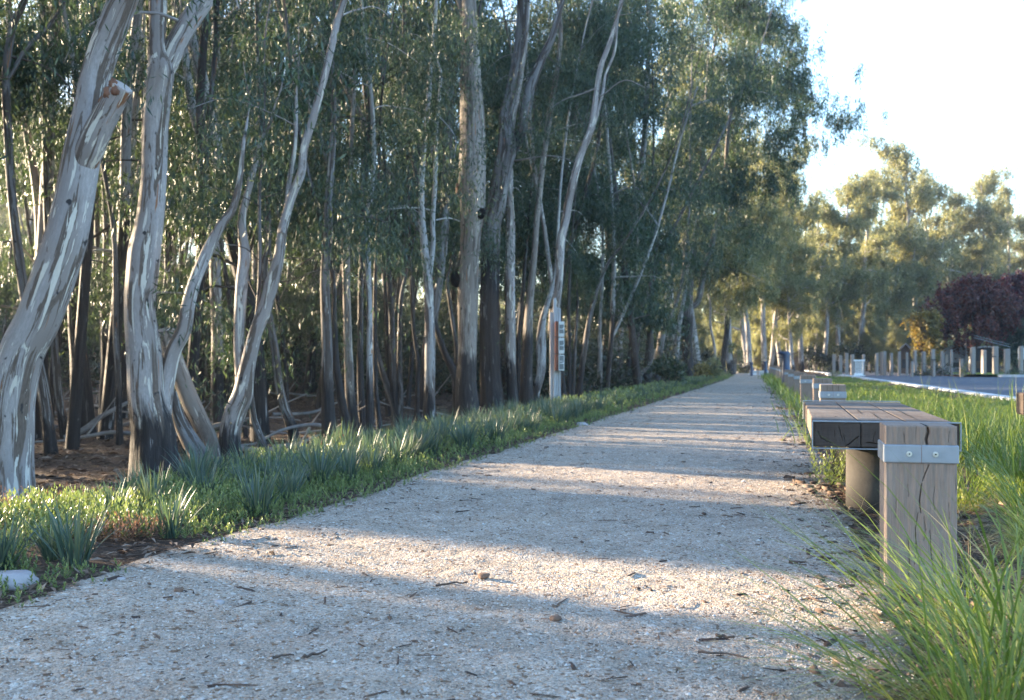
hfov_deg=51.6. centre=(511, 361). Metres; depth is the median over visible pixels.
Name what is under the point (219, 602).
stone
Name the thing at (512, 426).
strappy plant
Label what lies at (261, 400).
gum tree
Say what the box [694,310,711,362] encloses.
gum tree
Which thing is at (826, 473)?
weed
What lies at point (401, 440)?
strappy plant
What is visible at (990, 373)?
lawn
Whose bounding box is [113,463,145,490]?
strappy plant
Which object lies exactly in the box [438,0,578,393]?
gum tree
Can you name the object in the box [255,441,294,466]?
strappy plant
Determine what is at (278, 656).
twig
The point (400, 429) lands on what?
strappy plant
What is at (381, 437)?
strappy plant
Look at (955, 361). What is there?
bush
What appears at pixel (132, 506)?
ground cover
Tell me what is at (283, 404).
gum tree
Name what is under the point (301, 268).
gum tree
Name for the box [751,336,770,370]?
gum tree
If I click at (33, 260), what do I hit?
gum tree
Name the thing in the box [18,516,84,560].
strappy plant
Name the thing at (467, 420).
strappy plant
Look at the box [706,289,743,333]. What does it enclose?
gum tree
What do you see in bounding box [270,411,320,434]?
fallen branch
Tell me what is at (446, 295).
gum tree
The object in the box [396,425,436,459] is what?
strappy plant
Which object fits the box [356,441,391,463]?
strappy plant
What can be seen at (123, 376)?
gum tree
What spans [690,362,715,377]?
bush
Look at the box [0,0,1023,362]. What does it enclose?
sky
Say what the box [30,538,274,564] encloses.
dead leaves
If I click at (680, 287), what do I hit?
gum tree
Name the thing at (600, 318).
gum tree
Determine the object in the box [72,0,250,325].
gum tree
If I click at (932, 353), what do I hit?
timber post
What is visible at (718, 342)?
gum tree
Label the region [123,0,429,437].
gum tree
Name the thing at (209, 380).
gum tree
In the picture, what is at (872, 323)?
gum tree
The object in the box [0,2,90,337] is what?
gum tree
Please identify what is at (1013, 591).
grass tussock
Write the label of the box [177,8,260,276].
gum tree
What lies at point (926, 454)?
timber post
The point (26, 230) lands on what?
gum tree
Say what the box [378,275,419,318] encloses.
gum tree
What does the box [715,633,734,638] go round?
twig
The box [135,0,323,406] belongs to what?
gum tree
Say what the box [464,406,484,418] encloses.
strappy plant
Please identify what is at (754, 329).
gum tree
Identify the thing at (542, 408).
strappy plant
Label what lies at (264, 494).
strappy plant
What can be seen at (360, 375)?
gum tree
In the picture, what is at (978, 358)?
shed
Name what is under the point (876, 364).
timber post
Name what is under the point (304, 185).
gum tree
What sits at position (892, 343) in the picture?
gum tree
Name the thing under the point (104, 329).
gum tree
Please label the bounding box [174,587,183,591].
stone
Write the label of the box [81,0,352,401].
gum tree
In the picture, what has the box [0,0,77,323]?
gum tree
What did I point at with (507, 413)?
strappy plant
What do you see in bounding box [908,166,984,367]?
gum tree
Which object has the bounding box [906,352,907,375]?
timber post
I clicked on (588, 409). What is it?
strappy plant
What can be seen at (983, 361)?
timber post
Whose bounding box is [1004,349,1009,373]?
timber post
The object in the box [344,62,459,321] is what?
gum tree
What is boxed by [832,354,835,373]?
timber post
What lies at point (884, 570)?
grass tussock
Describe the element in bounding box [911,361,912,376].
timber post
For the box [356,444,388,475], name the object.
strappy plant
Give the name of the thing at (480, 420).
strappy plant
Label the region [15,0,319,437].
gum tree
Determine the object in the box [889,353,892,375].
timber post
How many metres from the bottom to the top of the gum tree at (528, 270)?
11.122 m
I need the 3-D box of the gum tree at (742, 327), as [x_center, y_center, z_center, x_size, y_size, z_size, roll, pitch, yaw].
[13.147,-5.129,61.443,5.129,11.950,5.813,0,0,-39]
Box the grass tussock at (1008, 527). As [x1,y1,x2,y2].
[972,477,1023,592]
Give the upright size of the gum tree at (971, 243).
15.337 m
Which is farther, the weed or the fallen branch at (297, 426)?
the fallen branch at (297, 426)
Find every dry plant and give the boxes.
[0,482,159,520]
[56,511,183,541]
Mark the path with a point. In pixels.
(512, 657)
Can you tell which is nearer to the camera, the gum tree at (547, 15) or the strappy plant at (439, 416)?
the strappy plant at (439, 416)
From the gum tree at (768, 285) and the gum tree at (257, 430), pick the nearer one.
the gum tree at (257, 430)
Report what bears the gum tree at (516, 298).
on the ground at (110, 543)
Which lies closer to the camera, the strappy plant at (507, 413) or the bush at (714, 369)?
the strappy plant at (507, 413)
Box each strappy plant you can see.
[0,508,44,570]
[12,491,120,567]
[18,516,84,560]
[87,475,136,516]
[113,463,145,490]
[124,460,175,512]
[141,487,204,538]
[162,440,232,482]
[170,441,221,488]
[176,458,231,500]
[199,442,239,476]
[220,454,259,483]
[221,439,267,468]
[226,455,304,516]
[249,447,293,480]
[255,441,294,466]
[256,430,310,456]
[267,462,312,501]
[271,438,349,487]
[271,450,300,474]
[272,455,316,485]
[278,435,326,468]
[285,436,314,451]
[288,445,328,467]
[301,426,354,448]
[303,435,332,452]
[310,433,369,470]
[312,433,364,461]
[323,417,367,446]
[329,427,367,448]
[330,445,368,483]
[334,439,379,457]
[350,427,388,452]
[356,423,378,441]
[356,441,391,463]
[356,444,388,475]
[360,423,392,442]
[365,427,407,448]
[371,430,420,468]
[375,423,402,452]
[382,423,423,445]
[389,411,422,431]
[389,413,428,433]
[390,423,413,435]
[390,429,430,461]
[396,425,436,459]
[400,423,436,449]
[407,422,434,434]
[419,410,453,427]
[421,413,459,446]
[422,429,454,455]
[425,415,455,438]
[434,406,465,426]
[445,417,482,450]
[452,423,480,445]
[457,412,477,425]
[458,423,488,438]
[459,411,477,421]
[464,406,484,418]
[465,411,496,428]
[474,420,498,443]
[479,409,503,421]
[481,417,506,442]
[487,421,511,435]
[488,400,510,414]
[488,408,524,423]
[492,416,505,429]
[495,406,517,419]
[500,414,518,432]
[503,396,527,412]
[504,411,528,431]
[512,401,532,418]
[518,406,544,422]
[520,411,538,430]
[523,401,539,410]
[524,400,554,415]
[525,411,541,429]
[531,411,548,421]
[533,400,557,419]
[535,395,551,405]
[537,396,566,408]
[543,401,568,415]
[546,401,572,425]
[547,401,572,413]
[555,404,573,423]
[566,402,586,420]
[568,397,588,418]
[574,395,593,409]
[584,403,598,413]
[591,396,608,410]
[593,390,610,397]
[601,394,612,407]
[615,395,623,405]
[625,392,636,403]
[652,385,662,392]
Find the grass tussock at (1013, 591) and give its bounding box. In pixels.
[939,545,1023,676]
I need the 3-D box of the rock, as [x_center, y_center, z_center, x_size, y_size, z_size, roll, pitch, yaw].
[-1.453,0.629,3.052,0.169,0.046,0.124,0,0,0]
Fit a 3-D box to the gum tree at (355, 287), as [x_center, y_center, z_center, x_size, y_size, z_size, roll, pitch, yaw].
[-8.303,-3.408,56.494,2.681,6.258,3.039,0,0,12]
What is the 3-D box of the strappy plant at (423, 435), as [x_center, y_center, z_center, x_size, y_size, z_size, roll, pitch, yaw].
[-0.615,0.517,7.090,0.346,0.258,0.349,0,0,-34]
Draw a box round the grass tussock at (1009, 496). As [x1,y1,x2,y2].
[957,409,1023,553]
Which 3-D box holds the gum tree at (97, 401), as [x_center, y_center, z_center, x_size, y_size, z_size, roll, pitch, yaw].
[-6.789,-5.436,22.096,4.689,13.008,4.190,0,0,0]
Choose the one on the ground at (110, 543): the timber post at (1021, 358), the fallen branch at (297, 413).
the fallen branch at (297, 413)
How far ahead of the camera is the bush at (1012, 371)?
49.06 m
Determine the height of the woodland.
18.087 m
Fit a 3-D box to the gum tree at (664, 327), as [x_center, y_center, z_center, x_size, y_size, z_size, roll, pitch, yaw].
[3.292,-4.148,28.400,3.234,9.970,5.685,0,0,14]
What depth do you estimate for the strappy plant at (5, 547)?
3.25 m
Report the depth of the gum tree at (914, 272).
80.50 m
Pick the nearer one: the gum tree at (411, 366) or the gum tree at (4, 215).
the gum tree at (411, 366)
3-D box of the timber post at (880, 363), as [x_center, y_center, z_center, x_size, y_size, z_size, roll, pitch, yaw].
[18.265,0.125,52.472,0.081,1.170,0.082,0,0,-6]
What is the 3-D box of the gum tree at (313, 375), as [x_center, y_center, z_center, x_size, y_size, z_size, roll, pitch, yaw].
[-4.673,-3.739,24.727,4.398,9.114,5.566,0,0,18]
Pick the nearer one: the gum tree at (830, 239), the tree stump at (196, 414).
the tree stump at (196, 414)
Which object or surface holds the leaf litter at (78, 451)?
on the ground at (110, 543)
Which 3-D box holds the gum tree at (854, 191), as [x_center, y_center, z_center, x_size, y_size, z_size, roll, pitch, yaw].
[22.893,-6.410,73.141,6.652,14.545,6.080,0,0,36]
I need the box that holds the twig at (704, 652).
[698,650,748,657]
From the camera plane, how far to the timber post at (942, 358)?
51.67 m
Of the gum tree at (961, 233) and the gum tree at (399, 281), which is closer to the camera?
the gum tree at (399, 281)
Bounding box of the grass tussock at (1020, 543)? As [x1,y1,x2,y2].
[958,504,1023,562]
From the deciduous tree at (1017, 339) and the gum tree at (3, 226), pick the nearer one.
the gum tree at (3, 226)
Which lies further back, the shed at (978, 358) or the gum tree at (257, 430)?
the shed at (978, 358)
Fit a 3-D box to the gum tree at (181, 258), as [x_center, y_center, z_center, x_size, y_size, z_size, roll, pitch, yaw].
[-7.851,-5.333,25.618,5.121,12.152,4.520,0,0,0]
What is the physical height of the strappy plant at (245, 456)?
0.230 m
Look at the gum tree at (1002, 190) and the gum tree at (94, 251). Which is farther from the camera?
the gum tree at (1002, 190)
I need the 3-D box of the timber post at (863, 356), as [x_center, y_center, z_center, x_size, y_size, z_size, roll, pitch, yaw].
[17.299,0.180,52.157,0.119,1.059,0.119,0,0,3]
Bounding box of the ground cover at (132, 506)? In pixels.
[0,371,733,606]
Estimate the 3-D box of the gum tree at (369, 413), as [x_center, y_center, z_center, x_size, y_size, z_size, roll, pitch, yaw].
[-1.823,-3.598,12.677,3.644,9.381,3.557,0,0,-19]
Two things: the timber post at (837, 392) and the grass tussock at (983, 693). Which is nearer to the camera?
the grass tussock at (983, 693)
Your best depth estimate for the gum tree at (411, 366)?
20.28 m
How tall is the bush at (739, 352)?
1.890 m
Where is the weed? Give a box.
[802,433,845,486]
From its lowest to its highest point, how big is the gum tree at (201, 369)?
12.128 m
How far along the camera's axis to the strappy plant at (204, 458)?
5.41 m
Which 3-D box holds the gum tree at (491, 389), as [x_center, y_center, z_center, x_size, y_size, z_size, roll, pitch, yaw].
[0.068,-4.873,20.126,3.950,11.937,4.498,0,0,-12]
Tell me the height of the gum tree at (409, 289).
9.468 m
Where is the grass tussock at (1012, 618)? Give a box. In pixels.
[707,431,1023,699]
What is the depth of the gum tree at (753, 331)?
78.27 m
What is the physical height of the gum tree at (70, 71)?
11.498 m
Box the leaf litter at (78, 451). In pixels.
[34,388,539,496]
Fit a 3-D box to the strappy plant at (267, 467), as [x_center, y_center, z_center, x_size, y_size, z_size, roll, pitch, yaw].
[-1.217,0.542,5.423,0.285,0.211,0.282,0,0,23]
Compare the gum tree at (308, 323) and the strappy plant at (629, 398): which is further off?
the gum tree at (308, 323)
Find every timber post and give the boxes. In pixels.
[777,367,780,377]
[784,370,793,388]
[788,371,798,393]
[794,373,806,397]
[800,375,815,404]
[812,378,831,399]
[819,384,846,401]
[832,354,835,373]
[839,355,841,373]
[845,353,847,374]
[850,354,853,374]
[862,354,864,374]
[875,353,878,375]
[878,422,958,593]
[880,352,881,374]
[882,351,885,374]
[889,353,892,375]
[898,352,900,375]
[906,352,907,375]
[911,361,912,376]
[913,350,916,375]
[921,351,925,375]
[931,349,934,373]
[932,360,934,376]
[940,351,943,375]
[950,349,952,375]
[959,358,962,376]
[970,347,975,375]
[981,350,986,375]
[992,346,998,375]
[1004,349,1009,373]
[1016,392,1023,414]
[1019,346,1023,373]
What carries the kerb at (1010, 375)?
on the ground at (110, 543)
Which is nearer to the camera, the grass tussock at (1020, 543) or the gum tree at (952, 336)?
the grass tussock at (1020, 543)
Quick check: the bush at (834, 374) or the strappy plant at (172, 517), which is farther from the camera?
the bush at (834, 374)
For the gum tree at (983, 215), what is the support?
on the ground at (110, 543)
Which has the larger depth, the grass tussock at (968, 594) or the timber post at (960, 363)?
the timber post at (960, 363)
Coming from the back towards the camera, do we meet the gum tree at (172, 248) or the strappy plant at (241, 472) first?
the gum tree at (172, 248)
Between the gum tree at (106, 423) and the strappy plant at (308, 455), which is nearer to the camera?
the strappy plant at (308, 455)
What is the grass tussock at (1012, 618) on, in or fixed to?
on the ground at (110, 543)
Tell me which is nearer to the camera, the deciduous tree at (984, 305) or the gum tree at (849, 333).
the deciduous tree at (984, 305)
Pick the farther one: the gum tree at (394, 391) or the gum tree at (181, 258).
the gum tree at (181, 258)
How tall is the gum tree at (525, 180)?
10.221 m
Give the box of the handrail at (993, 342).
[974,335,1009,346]
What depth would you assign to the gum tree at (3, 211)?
57.24 m
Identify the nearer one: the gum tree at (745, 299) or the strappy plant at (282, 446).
the strappy plant at (282, 446)
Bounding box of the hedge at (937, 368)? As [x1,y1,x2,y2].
[910,360,958,375]
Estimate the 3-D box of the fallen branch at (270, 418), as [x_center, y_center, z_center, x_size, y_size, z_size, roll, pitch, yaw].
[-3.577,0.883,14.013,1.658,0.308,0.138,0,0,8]
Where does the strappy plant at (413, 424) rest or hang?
on the ground at (110, 543)
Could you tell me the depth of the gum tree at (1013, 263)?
97.59 m
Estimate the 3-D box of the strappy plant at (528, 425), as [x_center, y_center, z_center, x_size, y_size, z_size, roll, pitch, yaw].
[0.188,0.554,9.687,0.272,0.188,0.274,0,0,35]
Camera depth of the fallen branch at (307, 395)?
24.15 m
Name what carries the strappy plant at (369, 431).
on the ground at (110, 543)
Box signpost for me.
[550,298,563,399]
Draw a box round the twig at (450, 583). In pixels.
[436,581,467,585]
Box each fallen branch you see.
[35,397,130,442]
[64,401,127,438]
[176,393,306,436]
[212,417,300,425]
[241,423,338,445]
[241,446,280,451]
[267,375,315,396]
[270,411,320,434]
[272,389,356,415]
[274,428,319,447]
[373,375,450,416]
[631,352,654,385]
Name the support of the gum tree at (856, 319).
on the ground at (110, 543)
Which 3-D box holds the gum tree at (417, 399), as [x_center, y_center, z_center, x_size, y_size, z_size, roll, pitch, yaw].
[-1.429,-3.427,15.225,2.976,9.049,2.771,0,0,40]
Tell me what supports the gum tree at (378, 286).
on the ground at (110, 543)
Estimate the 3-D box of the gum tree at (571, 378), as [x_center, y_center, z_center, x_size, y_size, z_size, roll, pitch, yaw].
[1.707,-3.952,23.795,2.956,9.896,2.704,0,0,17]
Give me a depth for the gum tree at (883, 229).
79.48 m
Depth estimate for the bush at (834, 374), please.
48.94 m
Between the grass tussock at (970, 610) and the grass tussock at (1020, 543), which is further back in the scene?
the grass tussock at (1020, 543)
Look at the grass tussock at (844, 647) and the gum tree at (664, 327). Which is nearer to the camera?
the grass tussock at (844, 647)
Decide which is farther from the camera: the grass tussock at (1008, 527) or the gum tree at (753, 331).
the gum tree at (753, 331)
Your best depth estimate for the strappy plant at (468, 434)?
7.78 m
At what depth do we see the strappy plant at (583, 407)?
11.87 m
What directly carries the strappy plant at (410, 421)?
on the ground at (110, 543)
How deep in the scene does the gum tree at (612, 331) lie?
24.70 m
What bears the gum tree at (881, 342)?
on the ground at (110, 543)
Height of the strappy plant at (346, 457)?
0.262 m
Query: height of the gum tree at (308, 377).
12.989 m
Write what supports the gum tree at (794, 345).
on the ground at (110, 543)
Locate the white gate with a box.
[852,360,865,375]
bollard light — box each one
[749,362,752,375]
[762,361,766,372]
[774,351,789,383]
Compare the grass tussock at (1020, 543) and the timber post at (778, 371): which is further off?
the timber post at (778, 371)
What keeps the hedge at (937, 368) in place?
on the ground at (110, 543)
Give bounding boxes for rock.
[0,570,38,590]
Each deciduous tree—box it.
[900,305,946,373]
[910,270,1023,374]
[990,269,1023,370]
[991,319,1023,368]
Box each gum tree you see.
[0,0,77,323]
[0,0,138,455]
[0,0,168,354]
[0,0,178,439]
[0,0,179,342]
[0,0,325,481]
[0,0,351,516]
[0,1,119,364]
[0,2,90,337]
[0,3,67,310]
[0,3,344,412]
[0,27,247,417]
[0,86,111,293]
[0,120,66,285]
[0,166,31,279]
[0,199,9,239]
[0,213,9,236]
[1,22,114,266]
[1,25,106,368]
[2,184,161,345]
[3,0,273,403]
[3,139,113,287]
[5,193,34,266]
[11,0,209,435]
[13,0,192,314]
[15,0,195,425]
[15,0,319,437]
[16,31,230,344]
[17,139,59,243]
[18,0,269,439]
[26,0,162,438]
[27,0,231,418]
[36,0,292,357]
[38,0,209,444]
[59,0,234,449]
[62,1,271,393]
[66,6,273,308]
[67,0,285,444]
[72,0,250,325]
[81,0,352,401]
[86,1,269,430]
[88,0,233,350]
[91,1,209,408]
[92,35,288,291]
[98,0,434,451]
[108,0,313,403]
[110,0,321,429]
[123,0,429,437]
[125,0,379,453]
[130,0,458,465]
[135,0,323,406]
[159,0,313,396]
[161,234,195,277]
[163,1,360,311]
[168,0,429,441]
[170,1,313,389]
[171,0,309,393]
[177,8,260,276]
[180,0,296,348]
[181,0,306,151]
[207,0,513,440]
[213,0,396,437]
[214,0,493,430]
[220,7,398,391]
[223,1,314,360]
[246,0,496,432]
[247,0,402,358]
[249,0,408,389]
[250,69,363,353]
[251,14,319,353]
[252,0,440,408]
[252,1,412,393]
[268,196,296,291]
[269,0,488,371]
[271,0,433,407]
[275,0,446,427]
[282,0,495,434]
[289,268,317,348]
[294,0,521,415]
[299,0,536,425]
[309,0,504,417]
[313,0,518,406]
[315,0,518,416]
[317,5,440,365]
[320,0,529,423]
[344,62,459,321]
[350,271,372,303]
[355,138,457,345]
[355,268,382,305]
[357,67,454,362]
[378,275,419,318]
[381,0,516,376]
[401,226,423,338]
[406,152,489,325]
[408,35,551,371]
[418,264,449,302]
[420,247,480,328]
[422,0,640,413]
[426,0,647,395]
[427,0,492,418]
[427,0,618,363]
[436,198,517,327]
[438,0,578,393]
[445,166,548,352]
[453,0,639,404]
[457,0,648,384]
[477,0,648,366]
[482,0,620,387]
[483,0,598,364]
[485,0,696,311]
[486,0,593,399]
[489,0,687,386]
[499,166,624,360]
[501,282,539,325]
[504,140,597,372]
[513,0,820,390]
[519,0,633,407]
[519,233,551,320]
[522,0,673,382]
[524,0,659,396]
[532,0,636,299]
[533,0,664,401]
[536,0,693,375]
[548,287,597,356]
[552,97,663,392]
[571,19,698,387]
[571,81,650,337]
[575,8,781,396]
[581,0,888,376]
[583,0,726,344]
[592,0,737,384]
[598,0,724,385]
[620,0,829,381]
[639,0,745,381]
[641,284,676,348]
[649,73,745,354]
[651,0,745,359]
[654,293,706,362]
[657,32,784,373]
[659,29,808,373]
[693,103,782,374]
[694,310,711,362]
[699,325,717,357]
[702,256,799,363]
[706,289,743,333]
[710,329,738,368]
[714,176,778,368]
[726,331,752,370]
[734,309,770,369]
[741,269,811,360]
[750,320,771,337]
[751,136,825,370]
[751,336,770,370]
[756,156,846,371]
[758,173,824,366]
[758,189,810,370]
[767,299,805,350]
[768,222,822,370]
[793,322,829,370]
[795,291,829,370]
[799,233,832,369]
[800,189,868,371]
[803,225,828,259]
[813,164,899,370]
[815,233,858,370]
[816,184,915,370]
[817,337,831,370]
[820,269,857,347]
[828,342,842,366]
[840,298,857,345]
[842,166,912,369]
[847,131,965,370]
[847,231,900,345]
[847,327,873,369]
[849,313,887,370]
[851,291,905,369]
[864,160,929,367]
[872,335,897,371]
[879,328,903,371]
[882,238,930,321]
[883,255,905,343]
[884,310,918,371]
[886,258,942,341]
[889,314,930,371]
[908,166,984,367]
[910,279,953,370]
[920,192,985,333]
[920,309,962,371]
[926,183,994,340]
[944,163,1019,283]
[976,206,1023,367]
[981,338,1012,371]
[986,177,1023,368]
[1005,207,1023,266]
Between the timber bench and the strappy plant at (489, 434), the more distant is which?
the strappy plant at (489, 434)
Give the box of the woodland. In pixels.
[226,254,1023,367]
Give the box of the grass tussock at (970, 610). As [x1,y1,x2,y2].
[821,491,1022,671]
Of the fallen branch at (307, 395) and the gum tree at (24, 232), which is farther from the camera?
the gum tree at (24, 232)
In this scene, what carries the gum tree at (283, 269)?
on the ground at (110, 543)
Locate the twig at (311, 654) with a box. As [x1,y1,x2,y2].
[303,649,327,657]
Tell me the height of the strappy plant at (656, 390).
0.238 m
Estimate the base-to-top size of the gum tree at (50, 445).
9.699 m
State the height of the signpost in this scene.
1.672 m
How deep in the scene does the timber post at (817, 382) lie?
11.32 m
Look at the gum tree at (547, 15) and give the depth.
26.80 m
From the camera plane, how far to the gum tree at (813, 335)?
72.62 m
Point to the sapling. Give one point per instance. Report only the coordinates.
(964, 370)
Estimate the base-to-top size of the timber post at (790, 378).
0.527 m
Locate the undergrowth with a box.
[0,264,710,404]
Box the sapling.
[946,336,970,376]
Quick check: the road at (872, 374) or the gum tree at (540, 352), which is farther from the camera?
the road at (872, 374)
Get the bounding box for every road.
[818,370,952,376]
[867,377,1023,396]
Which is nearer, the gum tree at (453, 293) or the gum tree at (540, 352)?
the gum tree at (540, 352)
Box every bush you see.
[644,353,687,382]
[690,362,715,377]
[700,349,720,363]
[700,354,725,377]
[726,341,742,374]
[734,350,769,372]
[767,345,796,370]
[795,340,831,371]
[822,338,869,372]
[830,370,841,375]
[868,361,879,373]
[940,342,971,374]
[1003,367,1023,373]
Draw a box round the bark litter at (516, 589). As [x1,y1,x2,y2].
[0,387,917,699]
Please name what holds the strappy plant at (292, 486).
on the ground at (110, 543)
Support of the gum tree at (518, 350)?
on the ground at (110, 543)
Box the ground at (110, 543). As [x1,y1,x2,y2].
[0,347,1023,698]
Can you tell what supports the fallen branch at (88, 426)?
on the ground at (110, 543)
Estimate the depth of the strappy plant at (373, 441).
6.71 m
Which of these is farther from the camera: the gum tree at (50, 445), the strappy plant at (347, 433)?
the gum tree at (50, 445)
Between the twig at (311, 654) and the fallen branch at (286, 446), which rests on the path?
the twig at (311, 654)
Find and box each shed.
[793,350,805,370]
[899,343,911,373]
[976,346,999,374]
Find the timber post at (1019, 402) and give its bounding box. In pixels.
[1016,392,1023,414]
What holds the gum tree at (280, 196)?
on the ground at (110, 543)
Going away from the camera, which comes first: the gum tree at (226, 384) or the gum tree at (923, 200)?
the gum tree at (226, 384)
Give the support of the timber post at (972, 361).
on the lawn at (990, 373)
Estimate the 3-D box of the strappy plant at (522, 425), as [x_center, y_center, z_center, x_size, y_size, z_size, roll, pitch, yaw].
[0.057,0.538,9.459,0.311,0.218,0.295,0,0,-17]
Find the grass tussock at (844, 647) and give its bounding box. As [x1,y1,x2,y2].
[639,461,978,699]
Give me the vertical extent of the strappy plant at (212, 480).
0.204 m
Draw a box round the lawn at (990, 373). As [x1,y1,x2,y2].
[917,372,1023,374]
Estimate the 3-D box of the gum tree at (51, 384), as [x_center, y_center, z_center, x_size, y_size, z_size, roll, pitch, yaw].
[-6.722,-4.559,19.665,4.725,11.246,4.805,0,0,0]
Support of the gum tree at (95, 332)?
on the ground at (110, 543)
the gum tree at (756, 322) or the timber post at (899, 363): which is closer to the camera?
the timber post at (899, 363)
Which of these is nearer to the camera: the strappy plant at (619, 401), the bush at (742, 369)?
the strappy plant at (619, 401)
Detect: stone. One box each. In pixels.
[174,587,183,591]
[214,599,224,604]
[477,572,489,578]
[549,615,561,621]
[576,422,587,425]
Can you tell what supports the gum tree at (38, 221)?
on the ground at (110, 543)
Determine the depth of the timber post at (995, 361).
50.89 m
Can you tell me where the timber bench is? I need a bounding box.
[803,400,961,513]
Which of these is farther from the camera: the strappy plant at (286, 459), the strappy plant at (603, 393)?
the strappy plant at (603, 393)
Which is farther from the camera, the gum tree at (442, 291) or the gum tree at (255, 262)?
the gum tree at (442, 291)
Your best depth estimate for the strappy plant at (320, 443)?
6.71 m
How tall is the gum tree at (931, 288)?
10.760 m
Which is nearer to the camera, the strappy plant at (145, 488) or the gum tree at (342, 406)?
the strappy plant at (145, 488)
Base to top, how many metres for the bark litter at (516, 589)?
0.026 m
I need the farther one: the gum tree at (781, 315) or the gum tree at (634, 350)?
the gum tree at (781, 315)
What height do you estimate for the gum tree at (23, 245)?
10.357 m
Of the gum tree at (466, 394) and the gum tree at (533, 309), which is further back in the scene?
the gum tree at (533, 309)
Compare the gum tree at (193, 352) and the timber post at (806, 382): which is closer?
the gum tree at (193, 352)
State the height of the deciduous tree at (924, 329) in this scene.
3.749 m
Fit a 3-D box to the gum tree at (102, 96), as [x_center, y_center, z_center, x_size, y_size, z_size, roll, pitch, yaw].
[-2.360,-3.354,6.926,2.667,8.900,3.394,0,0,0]
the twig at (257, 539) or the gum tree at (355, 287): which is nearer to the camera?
the twig at (257, 539)
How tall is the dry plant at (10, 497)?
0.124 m
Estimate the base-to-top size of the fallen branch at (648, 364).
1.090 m
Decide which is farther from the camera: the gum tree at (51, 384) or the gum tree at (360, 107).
the gum tree at (360, 107)
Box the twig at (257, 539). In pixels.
[246,536,269,541]
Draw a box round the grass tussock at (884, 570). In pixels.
[741,477,973,635]
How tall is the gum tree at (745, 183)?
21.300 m
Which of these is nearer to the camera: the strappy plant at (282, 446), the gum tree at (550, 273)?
the strappy plant at (282, 446)
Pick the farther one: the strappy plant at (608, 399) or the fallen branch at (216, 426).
the strappy plant at (608, 399)
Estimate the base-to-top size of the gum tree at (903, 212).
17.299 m
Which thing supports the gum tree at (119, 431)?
on the ground at (110, 543)
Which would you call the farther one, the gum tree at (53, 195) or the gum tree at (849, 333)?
the gum tree at (849, 333)
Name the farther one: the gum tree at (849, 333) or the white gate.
the gum tree at (849, 333)
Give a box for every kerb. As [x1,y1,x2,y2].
[804,370,1015,400]
[998,375,1023,376]
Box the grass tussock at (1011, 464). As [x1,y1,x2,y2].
[975,425,1023,513]
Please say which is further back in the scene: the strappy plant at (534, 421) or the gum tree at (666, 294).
the gum tree at (666, 294)
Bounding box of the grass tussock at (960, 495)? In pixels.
[957,453,1022,518]
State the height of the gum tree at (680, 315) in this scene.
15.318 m
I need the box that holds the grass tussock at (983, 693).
[725,490,1023,699]
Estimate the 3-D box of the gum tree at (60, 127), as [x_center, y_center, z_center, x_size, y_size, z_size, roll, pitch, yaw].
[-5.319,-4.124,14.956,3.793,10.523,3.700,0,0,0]
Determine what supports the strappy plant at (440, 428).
on the ground at (110, 543)
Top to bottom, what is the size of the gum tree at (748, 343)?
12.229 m
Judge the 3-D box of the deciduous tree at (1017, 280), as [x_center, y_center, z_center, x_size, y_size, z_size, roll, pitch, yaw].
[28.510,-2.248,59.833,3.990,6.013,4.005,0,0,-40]
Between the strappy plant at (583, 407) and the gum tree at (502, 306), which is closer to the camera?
the strappy plant at (583, 407)
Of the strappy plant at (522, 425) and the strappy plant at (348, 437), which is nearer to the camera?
the strappy plant at (348, 437)
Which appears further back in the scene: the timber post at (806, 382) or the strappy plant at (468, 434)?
the timber post at (806, 382)
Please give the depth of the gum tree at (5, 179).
19.36 m
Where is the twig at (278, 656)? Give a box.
[272,653,293,658]
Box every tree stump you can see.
[159,327,221,464]
[172,391,208,465]
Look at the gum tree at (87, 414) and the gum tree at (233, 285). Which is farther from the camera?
the gum tree at (233, 285)
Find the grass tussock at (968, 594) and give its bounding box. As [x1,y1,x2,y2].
[856,516,1023,640]
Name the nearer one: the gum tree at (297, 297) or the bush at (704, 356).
the gum tree at (297, 297)
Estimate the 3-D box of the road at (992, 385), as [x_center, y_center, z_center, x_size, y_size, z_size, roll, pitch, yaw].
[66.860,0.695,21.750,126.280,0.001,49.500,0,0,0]
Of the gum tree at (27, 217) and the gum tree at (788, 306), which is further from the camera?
the gum tree at (788, 306)
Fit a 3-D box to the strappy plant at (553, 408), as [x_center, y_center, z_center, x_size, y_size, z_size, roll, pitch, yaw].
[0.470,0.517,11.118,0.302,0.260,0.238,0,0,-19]
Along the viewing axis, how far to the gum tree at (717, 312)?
47.93 m
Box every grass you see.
[760,372,1023,504]
[823,454,1023,688]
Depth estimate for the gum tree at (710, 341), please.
81.93 m
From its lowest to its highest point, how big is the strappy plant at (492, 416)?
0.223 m
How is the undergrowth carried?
on the ground at (110, 543)
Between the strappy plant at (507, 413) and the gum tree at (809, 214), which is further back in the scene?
the gum tree at (809, 214)
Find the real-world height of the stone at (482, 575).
0.014 m
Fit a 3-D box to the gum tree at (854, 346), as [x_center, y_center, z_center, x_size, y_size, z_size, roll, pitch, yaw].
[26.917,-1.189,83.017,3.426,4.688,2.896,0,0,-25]
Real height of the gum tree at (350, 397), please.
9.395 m
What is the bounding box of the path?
[0,369,913,699]

